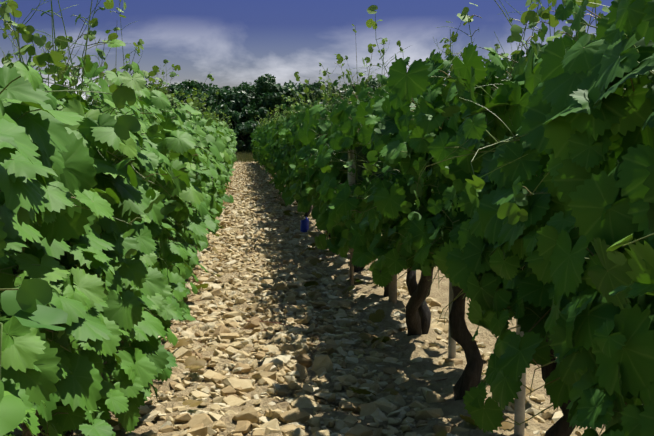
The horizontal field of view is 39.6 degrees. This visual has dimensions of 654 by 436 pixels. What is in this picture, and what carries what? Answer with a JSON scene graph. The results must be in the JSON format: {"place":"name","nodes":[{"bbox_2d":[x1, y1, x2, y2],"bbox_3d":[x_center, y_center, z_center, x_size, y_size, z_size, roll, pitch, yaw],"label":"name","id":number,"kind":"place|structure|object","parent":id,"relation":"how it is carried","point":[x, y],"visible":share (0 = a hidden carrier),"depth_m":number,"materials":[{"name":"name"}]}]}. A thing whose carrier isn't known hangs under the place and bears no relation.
{"place":"outdoors","nodes":[
{"label":"outdoors","id":0,"kind":"place"},
{"bbox_2d":[42,81,426,180],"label":"trellis wires","id":1,"kind":"object","parent":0,"point":[99,98],"depth_m":2.27,"materials":[{"name":"grey metal"}]},
{"bbox_2d":[234,151,257,161],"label":"headland grass","id":2,"kind":"structure","parent":0,"point":[244,157],"depth_m":33.30,"materials":[{"name":"green plant"}]},
{"bbox_2d":[10,155,605,435],"bbox_3d":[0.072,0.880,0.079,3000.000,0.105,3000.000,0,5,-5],"label":"ground","id":3,"kind":"structure","parent":0,"point":[412,350],"depth_m":3.56,"materials":[{"name":"soil"}]},
{"bbox_2d":[0,0,236,435],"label":"vine leaves","id":4,"kind":"object","parent":3,"relation":"on","point":[52,152],"visible":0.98,"depth_m":1.96,"materials":[{"name":"green plant"}]},
{"bbox_2d":[17,205,396,435],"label":"trellis posts","id":5,"kind":"object","parent":3,"relation":"on","point":[392,292],"depth_m":4.68,"materials":[{"name":"grey wood"}]},
{"bbox_2d":[240,103,279,143],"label":"tree trunks","id":6,"kind":"object","parent":3,"relation":"on","point":[273,113],"depth_m":46.17,"materials":[{"name":"brown plant"}]},
{"bbox_2d":[61,73,388,153],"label":"trees","id":7,"kind":"object","parent":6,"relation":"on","point":[242,103],"visible":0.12,"depth_m":45.16,"materials":[{"name":"green plant"}]},
{"bbox_2d":[300,217,308,231],"bbox_3d":[-0.208,0.070,8.452,0.084,0.178,0.079,0,5,-5],"label":"bucket","id":8,"kind":"object","parent":3,"relation":"on","point":[304,225],"visible":0.67,"depth_m":8.42,"materials":[{"name":"blue plastic"}]},
{"bbox_2d":[39,195,576,435],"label":"vine trunks","id":9,"kind":"object","parent":3,"relation":"on","point":[418,317],"depth_m":2.99,"materials":[{"name":"brown plant"}]},
{"bbox_2d":[12,146,609,313],"bbox_3d":[-1.473,-1.171,16.162,1.445,0.819,29.450,0,5,-5],"label":"vine foliage","id":10,"kind":"object","parent":9,"relation":"attached to","point":[359,162],"visible":0.02,"depth_m":4.95,"materials":[{"name":"green plant"}]},
{"bbox_2d":[0,0,653,435],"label":"vine shoots","id":11,"kind":"object","parent":9,"relation":"attached to","point":[86,48],"visible":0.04,"depth_m":2.49,"materials":[{"name":"green plant"}]},
{"bbox_2d":[250,0,653,435],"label":"grapevine row","id":12,"kind":"object","parent":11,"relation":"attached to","point":[577,127],"visible":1,"depth_m":1.79,"materials":[{"name":"green plant"}]},
{"bbox_2d":[106,192,534,435],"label":"fallen leaves","id":13,"kind":"object","parent":3,"relation":"on","point":[194,364],"visible":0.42,"depth_m":3.90,"materials":[{"name":"plant"}]},
{"bbox_2d":[76,161,582,435],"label":"stones","id":14,"kind":"object","parent":3,"relation":"on","point":[297,359],"visible":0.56,"depth_m":3.81,"materials":[{"name":"stone"}]},
{"bbox_2d":[236,207,447,380],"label":"pruned canes","id":15,"kind":"object","parent":3,"relation":"on","point":[287,325],"visible":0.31,"depth_m":4.29,"materials":[{"name":"brown wood"}]},
{"bbox_2d":[348,149,356,185],"bbox_3d":[0.146,-0.303,5.225,0.058,0.236,0.054,0,5,-5],"label":"trellis post","id":16,"kind":"object","parent":3,"relation":"on","point":[351,156],"visible":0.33,"depth_m":5.21,"materials":[{"name":"white wood"}]},
{"bbox_2d":[448,281,455,357],"bbox_3d":[0.492,0.364,3.553,0.034,0.484,0.030,0,5,-5],"label":"post","id":17,"kind":"object","parent":3,"relation":"on","point":[451,348],"visible":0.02,"depth_m":3.55,"materials":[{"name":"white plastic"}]},
{"bbox_2d":[514,319,525,435],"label":"post","id":18,"kind":"object","parent":3,"relation":"on","point":[519,416],"visible":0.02,"depth_m":2.66,"materials":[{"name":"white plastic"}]},
{"bbox_2d":[0,0,643,103],"label":"sky","id":19,"kind":"structure","parent":0,"point":[233,41],"materials":[{"name":"blue"}]}
]}

